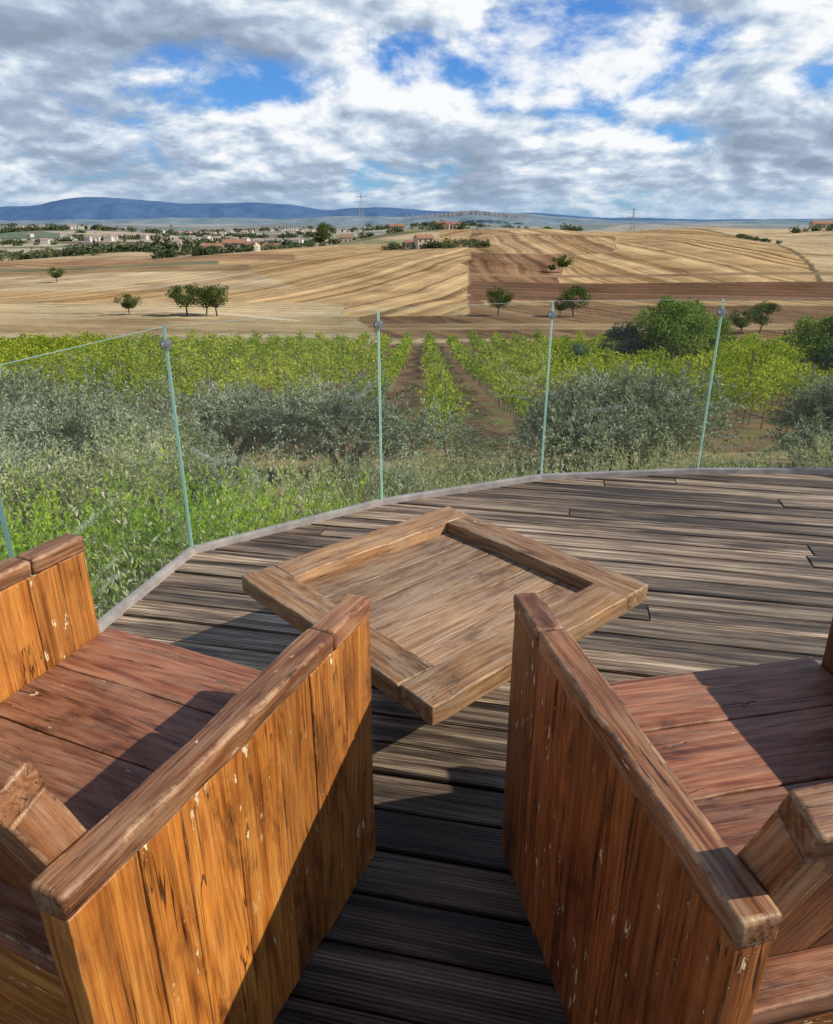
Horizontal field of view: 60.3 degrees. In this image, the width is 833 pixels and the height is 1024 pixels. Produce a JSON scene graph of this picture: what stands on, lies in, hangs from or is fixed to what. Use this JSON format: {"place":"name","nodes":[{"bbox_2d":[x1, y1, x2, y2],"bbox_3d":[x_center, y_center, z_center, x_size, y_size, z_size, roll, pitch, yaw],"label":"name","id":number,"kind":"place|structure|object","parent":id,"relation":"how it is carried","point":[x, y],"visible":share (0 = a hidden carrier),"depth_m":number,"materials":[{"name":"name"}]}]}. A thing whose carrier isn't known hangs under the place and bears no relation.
{"place":"outdoors","nodes":[
{"label":"outdoors","id":0,"kind":"place"},
{"bbox_2d":[0,197,807,221],"bbox_3d":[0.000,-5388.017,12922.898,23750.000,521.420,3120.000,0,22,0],"label":"mountain range","id":1,"kind":"structure","parent":0,"point":[100,208],"depth_m":12172.09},
{"bbox_2d":[0,223,832,619],"bbox_3d":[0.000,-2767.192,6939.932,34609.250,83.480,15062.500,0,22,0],"label":"ground","id":2,"kind":"structure","parent":0,"point":[624,273],"depth_m":214.31,"materials":[{"name":"beige soil"}]},
{"bbox_2d":[0,388,58,452],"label":"olive tree","id":3,"kind":"object","parent":2,"relation":"on","point":[6,403],"visible":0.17,"depth_m":11.40,"materials":[{"name":"green plant"}]},
{"bbox_2d":[0,431,78,489],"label":"sage shrub","id":4,"kind":"object","parent":2,"relation":"on","point":[45,453],"visible":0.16,"depth_m":9.33,"materials":[{"name":"green plant"}]},
{"bbox_2d":[0,363,79,415],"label":"olive tree","id":5,"kind":"object","parent":2,"relation":"on","point":[14,394],"visible":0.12,"depth_m":14.79,"materials":[{"name":"green plant"}]},
{"bbox_2d":[0,429,91,527],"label":"rosemary shrub","id":6,"kind":"object","parent":2,"relation":"on","point":[19,455],"visible":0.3,"depth_m":7.75,"materials":[{"name":"green plant"}]},
{"bbox_2d":[15,225,83,230],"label":"village","id":7,"kind":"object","parent":2,"relation":"on","point":[75,227],"visible":0.32,"depth_m":2288.36,"materials":[{"name":"beige"}]},
{"bbox_2d":[47,267,65,282],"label":"oak tree","id":8,"kind":"object","parent":2,"relation":"on","point":[58,273],"visible":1,"depth_m":241.77,"materials":[{"name":"green plant"}]},
{"bbox_2d":[0,419,205,546],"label":"sage shrub","id":9,"kind":"object","parent":2,"relation":"on","point":[82,476],"visible":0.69,"depth_m":6.70,"materials":[{"name":"green plant"}]},
{"bbox_2d":[0,356,225,465],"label":"olive tree","id":10,"kind":"object","parent":2,"relation":"on","point":[103,408],"visible":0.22,"depth_m":13.41,"materials":[{"name":"green plant"}]},
{"bbox_2d":[26,231,199,243],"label":"village","id":11,"kind":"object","parent":2,"relation":"on","point":[95,236],"visible":0.75,"depth_m":1514.74,"materials":[{"name":"beige"}]},
{"bbox_2d":[0,386,228,483],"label":"olive tree","id":12,"kind":"object","parent":2,"relation":"on","point":[81,429],"visible":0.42,"depth_m":10.84,"materials":[{"name":"green plant"}]},
{"bbox_2d":[113,293,142,314],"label":"oak tree","id":13,"kind":"object","parent":2,"relation":"on","point":[128,303],"visible":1,"depth_m":146.17,"materials":[{"name":"green plant"}]},
{"bbox_2d":[59,406,202,531],"bbox_3d":[-3.503,-0.314,9.053,1.864,1.760,2.943,0,22,0],"label":"sage shrub","id":14,"kind":"object","parent":2,"relation":"on","point":[150,443],"visible":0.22,"depth_m":9.27,"materials":[{"name":"green plant"}]},
{"bbox_2d":[165,281,202,315],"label":"oak tree","id":15,"kind":"object","parent":2,"relation":"on","point":[175,294],"visible":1,"depth_m":143.06,"materials":[{"name":"green plant"}]},
{"bbox_2d":[0,443,388,618],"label":"green shrub","id":16,"kind":"object","parent":2,"relation":"on","point":[41,533],"visible":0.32,"depth_m":5.50,"materials":[{"name":"green plant"}]},
{"bbox_2d":[86,225,315,236],"bbox_3d":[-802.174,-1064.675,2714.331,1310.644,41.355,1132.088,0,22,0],"label":"village","id":17,"kind":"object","parent":2,"relation":"on","point":[243,231],"visible":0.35,"depth_m":2604.11,"materials":[{"name":"beige"}]},
{"bbox_2d":[192,286,219,314],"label":"oak tree","id":18,"kind":"object","parent":2,"relation":"on","point":[203,304],"visible":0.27,"depth_m":147.56,"materials":[{"name":"green plant"}]},
{"bbox_2d":[124,373,296,472],"bbox_3d":[-4.087,-1.813,15.722,4.148,2.616,4.687,15,26,33],"label":"olive tree","id":19,"kind":"object","parent":2,"relation":"on","point":[226,410],"visible":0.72,"depth_m":15.05,"materials":[{"name":"green plant"}]},
{"bbox_2d":[146,441,277,534],"bbox_3d":[-2.417,-0.119,8.571,1.871,1.323,1.557,-19,29,-39],"label":"rosemary shrub","id":20,"kind":"object","parent":2,"relation":"on","point":[211,471],"visible":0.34,"depth_m":8.42,"materials":[{"name":"green plant"}]},
{"bbox_2d":[202,241,222,253],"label":"farmhouse","id":21,"kind":"object","parent":2,"relation":"on","point":[205,245],"visible":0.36,"depth_m":416.05,"materials":[{"name":"tile"}]},
{"bbox_2d":[197,283,228,315],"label":"oak tree","id":22,"kind":"object","parent":2,"relation":"on","point":[208,298],"visible":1,"depth_m":143.43,"materials":[{"name":"green plant"}]},
{"bbox_2d":[222,238,244,252],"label":"farmhouse","id":23,"kind":"object","parent":2,"relation":"on","point":[237,242],"visible":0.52,"depth_m":405.62,"materials":[{"name":"tile"}]},
{"bbox_2d":[140,234,330,243],"bbox_3d":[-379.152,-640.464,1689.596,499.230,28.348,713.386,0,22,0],"label":"village","id":24,"kind":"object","parent":2,"relation":"on","point":[145,237],"visible":0.52,"depth_m":1663.10,"materials":[{"name":"beige"}]},
{"bbox_2d":[245,240,260,250],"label":"farmhouse","id":25,"kind":"object","parent":2,"relation":"on","point":[252,242],"visible":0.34,"depth_m":414.76,"materials":[{"name":"paint"}]},
{"bbox_2d":[263,243,278,247],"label":"farmhouse","id":26,"kind":"object","parent":2,"relation":"on","point":[271,243],"visible":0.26,"depth_m":841.36,"materials":[{"name":"paint"}]},
{"bbox_2d":[229,228,384,235],"bbox_3d":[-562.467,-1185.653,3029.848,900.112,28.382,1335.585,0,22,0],"label":"village","id":27,"kind":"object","parent":2,"relation":"on","point":[305,231],"visible":0.53,"depth_m":3001.17,"materials":[{"name":"beige"}]},
{"bbox_2d":[312,232,323,244],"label":"poplar tree","id":28,"kind":"object","parent":2,"relation":"on","point":[316,239],"visible":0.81,"depth_m":488.32,"materials":[{"name":"green plant"}]},
{"bbox_2d":[316,222,336,245],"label":"poplar tree","id":29,"kind":"object","parent":2,"relation":"on","point":[325,229],"visible":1,"depth_m":482.55,"materials":[{"name":"green plant"}]},
{"bbox_2d":[339,235,351,242],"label":"farmhouse","id":30,"kind":"object","parent":2,"relation":"on","point":[346,238],"visible":0.9,"depth_m":595.28,"materials":[{"name":"paint"}]},
{"bbox_2d":[355,194,365,234],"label":"transmission tower","id":31,"kind":"structure","parent":2,"relation":"on","point":[360,215],"depth_m":923.65,"materials":[{"name":"silver metal"}]},
{"bbox_2d":[242,365,501,485],"bbox_3d":[-0.857,-1.515,14.237,5.140,2.679,3.327,9,24,22],"label":"olive tree","id":32,"kind":"object","parent":2,"relation":"on","point":[326,421],"visible":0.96,"depth_m":13.77,"materials":[{"name":"green plant"}]},
{"bbox_2d":[343,452,435,498],"bbox_3d":[-0.328,-0.219,9.536,1.265,1.075,1.520,-5,23,-13],"label":"rosemary shrub","id":33,"kind":"object","parent":2,"relation":"on","point":[404,480],"visible":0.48,"depth_m":9.42,"materials":[{"name":"green plant"}]},
{"bbox_2d":[389,223,404,231],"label":"farmhouse","id":34,"kind":"object","parent":2,"relation":"on","point":[402,227],"visible":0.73,"depth_m":580.90,"materials":[{"name":"paint"}]},
{"bbox_2d":[404,238,413,248],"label":"farmhouse","id":35,"kind":"object","parent":2,"relation":"on","point":[408,245],"visible":0.61,"depth_m":398.96,"materials":[{"name":"paint"}]},
{"bbox_2d":[0,329,832,457],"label":"vineyard","id":36,"kind":"object","parent":2,"relation":"on","point":[760,360],"visible":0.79,"depth_m":41.26,"materials":[{"name":"green plant"}]},
{"bbox_2d":[0,431,832,617],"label":"tall grass","id":37,"kind":"structure","parent":2,"relation":"on","point":[341,487],"depth_m":8.75,"materials":[{"name":"green plant"}]},
{"bbox_2d":[0,220,832,260],"bbox_3d":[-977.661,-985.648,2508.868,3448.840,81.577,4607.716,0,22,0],"label":"distant trees","id":38,"kind":"object","parent":2,"relation":"on","point":[158,248],"visible":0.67,"depth_m":522.61,"materials":[{"name":"green plant"}]},
{"bbox_2d":[413,233,433,248],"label":"farmhouse","id":39,"kind":"object","parent":2,"relation":"on","point":[419,240],"visible":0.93,"depth_m":390.02,"materials":[{"name":"paint"}]},
{"bbox_2d":[435,220,450,229],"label":"farmhouse","id":40,"kind":"object","parent":2,"relation":"on","point":[446,225],"visible":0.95,"depth_m":559.89,"materials":[{"name":"paint"}]},
{"bbox_2d":[450,221,461,228],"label":"farmhouse","id":41,"kind":"object","parent":2,"relation":"on","point":[452,224],"visible":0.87,"depth_m":564.15,"materials":[{"name":"paint"}]},
{"bbox_2d":[100,473,832,1023],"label":"wooden deck","id":42,"kind":"structure","parent":2,"relation":"on","point":[432,925],"depth_m":2.92,"materials":[{"name":"wood"}]},
{"bbox_2d":[0,533,375,1023],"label":"wooden armchair","id":43,"kind":"object","parent":42,"relation":"on","point":[187,836],"visible":1,"depth_m":1.41,"materials":[{"name":"brown wood"}]},
{"bbox_2d":[0,299,832,632],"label":"glass railing","id":44,"kind":"object","parent":42,"relation":"on","point":[136,595],"visible":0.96,"depth_m":4.24,"materials":[{"name":"teal"}]},
{"bbox_2d":[242,506,647,725],"bbox_3d":[0.092,0.436,2.638,1.048,0.422,1.027,-18,28,-38],"label":"wooden coffee table","id":45,"kind":"object","parent":42,"relation":"on","point":[440,588],"visible":0.86,"depth_m":2.52,"materials":[{"name":"brown wood"}]},
{"bbox_2d":[501,592,832,1023],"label":"wooden armchair","id":46,"kind":"object","parent":42,"relation":"on","point":[667,844],"visible":1,"depth_m":1.32,"materials":[{"name":"brown wood"}]},
{"bbox_2d":[486,285,514,315],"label":"oak tree","id":47,"kind":"object","parent":2,"relation":"on","point":[503,298],"visible":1,"depth_m":143.67,"materials":[{"name":"green plant"}]},
{"bbox_2d":[547,264,555,272],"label":"oak tree","id":48,"kind":"object","parent":2,"relation":"on","point":[553,267],"visible":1,"depth_m":263.91,"materials":[{"name":"green plant"}]},
{"bbox_2d":[551,298,567,315],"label":"oak tree","id":49,"kind":"object","parent":2,"relation":"on","point":[559,306],"visible":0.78,"depth_m":144.49,"materials":[{"name":"green plant"}]},
{"bbox_2d":[551,254,574,271],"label":"oak tree","id":50,"kind":"object","parent":2,"relation":"on","point":[561,262],"visible":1,"depth_m":263.89,"materials":[{"name":"green plant"}]},
{"bbox_2d":[559,285,594,316],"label":"oak tree","id":51,"kind":"object","parent":2,"relation":"on","point":[581,292],"visible":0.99,"depth_m":141.57,"materials":[{"name":"green plant"}]},
{"bbox_2d":[562,342,592,370],"bbox_3d":[13.106,-12.329,57.562,2.678,2.715,2.444,15,26,32],"label":"round bush","id":52,"kind":"object","parent":2,"relation":"on","point":[577,350],"visible":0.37,"depth_m":57.02,"materials":[{"name":"green plant"}]},
{"bbox_2d":[596,319,651,361],"bbox_3d":[17.023,-13.633,59.229,4.155,4.616,4.553,-17,27,-35],"label":"round bush","id":53,"kind":"object","parent":2,"relation":"on","point":[630,336],"visible":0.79,"depth_m":58.25,"materials":[{"name":"green plant"}]},
{"bbox_2d":[495,359,756,472],"bbox_3d":[3.857,-1.742,14.637,5.268,2.940,4.662,-5,22,-12],"label":"olive tree","id":54,"kind":"object","parent":2,"relation":"on","point":[598,395],"visible":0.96,"depth_m":13.75,"materials":[{"name":"green plant"}]},
{"bbox_2d":[629,208,634,230],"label":"transmission tower","id":55,"kind":"structure","parent":2,"relation":"on","point":[633,227],"depth_m":925.75,"materials":[{"name":"silver metal"}]},
{"bbox_2d":[544,358,725,471],"bbox_3d":[4.986,-1.913,15.732,3.512,2.831,6.487,8,23,20],"label":"olive tree","id":56,"kind":"object","parent":2,"relation":"on","point":[681,438],"visible":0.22,"depth_m":14.92,"materials":[{"name":"green plant"}]},
{"bbox_2d":[630,294,718,358],"bbox_3d":[20.287,-13.978,57.107,6.668,6.322,6.934,6,23,16],"label":"walnut tree","id":57,"kind":"object","parent":2,"relation":"on","point":[660,327],"visible":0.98,"depth_m":55.40,"materials":[{"name":"green plant"}]},
{"bbox_2d":[672,314,738,356],"bbox_3d":[23.289,-13.944,59.377,5.474,4.991,5.264,-7,23,-17],"label":"walnut tree","id":58,"kind":"object","parent":2,"relation":"on","point":[712,333],"visible":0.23,"depth_m":57.91,"materials":[{"name":"green plant"}]},
{"bbox_2d":[725,309,755,333],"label":"oak tree","id":59,"kind":"object","parent":2,"relation":"on","point":[737,320],"visible":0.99,"depth_m":108.35,"materials":[{"name":"green plant"}]},
{"bbox_2d":[748,300,781,332],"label":"oak tree","id":60,"kind":"object","parent":2,"relation":"on","point":[760,309],"visible":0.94,"depth_m":109.74,"materials":[{"name":"green plant"}]},
{"bbox_2d":[752,456,830,467],"bbox_3d":[4.280,-0.048,8.655,1.754,1.240,1.460,7,23,18],"label":"rosemary shrub","id":61,"kind":"object","parent":2,"relation":"on","point":[813,463],"visible":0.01,"depth_m":8.82,"materials":[{"name":"green plant"}]},
{"bbox_2d":[756,371,832,467],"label":"olive tree","id":62,"kind":"object","parent":2,"relation":"on","point":[807,420],"visible":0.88,"depth_m":14.71,"materials":[{"name":"green plant"}]},
{"bbox_2d":[781,315,832,381],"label":"walnut tree","id":63,"kind":"object","parent":2,"relation":"on","point":[813,336],"visible":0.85,"depth_m":44.78,"materials":[{"name":"green plant"}]},
{"bbox_2d":[791,432,832,467],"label":"sage shrub","id":64,"kind":"object","parent":2,"relation":"on","point":[824,452],"visible":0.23,"depth_m":10.04,"materials":[{"name":"green plant"}]},
{"bbox_2d":[808,220,832,227],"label":"farmhouse","id":65,"kind":"object","parent":2,"relation":"on","point":[825,223],"visible":0.55,"depth_m":553.87,"materials":[{"name":"paint"}]},
{"bbox_2d":[818,344,832,372],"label":"round bush","id":66,"kind":"object","parent":2,"relation":"on","point":[827,360],"visible":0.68,"depth_m":42.03,"materials":[{"name":"green plant"}]},
{"bbox_2d":[0,212,832,225],"bbox_3d":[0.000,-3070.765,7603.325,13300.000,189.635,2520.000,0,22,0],"label":"distant hills","id":67,"kind":"structure","parent":0,"point":[534,219],"depth_m":7029.05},
{"bbox_2d":[0,0,832,219],"label":"sky","id":68,"kind":"structure","parent":0,"point":[668,109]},
{"bbox_2d":[406,210,530,218],"bbox_3d":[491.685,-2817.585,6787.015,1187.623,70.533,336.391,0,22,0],"label":"hill town","id":69,"kind":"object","parent":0,"point":[476,212],"visible":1,"depth_m":6751.66,"materials":[{"name":"grey paint"}]}
]}

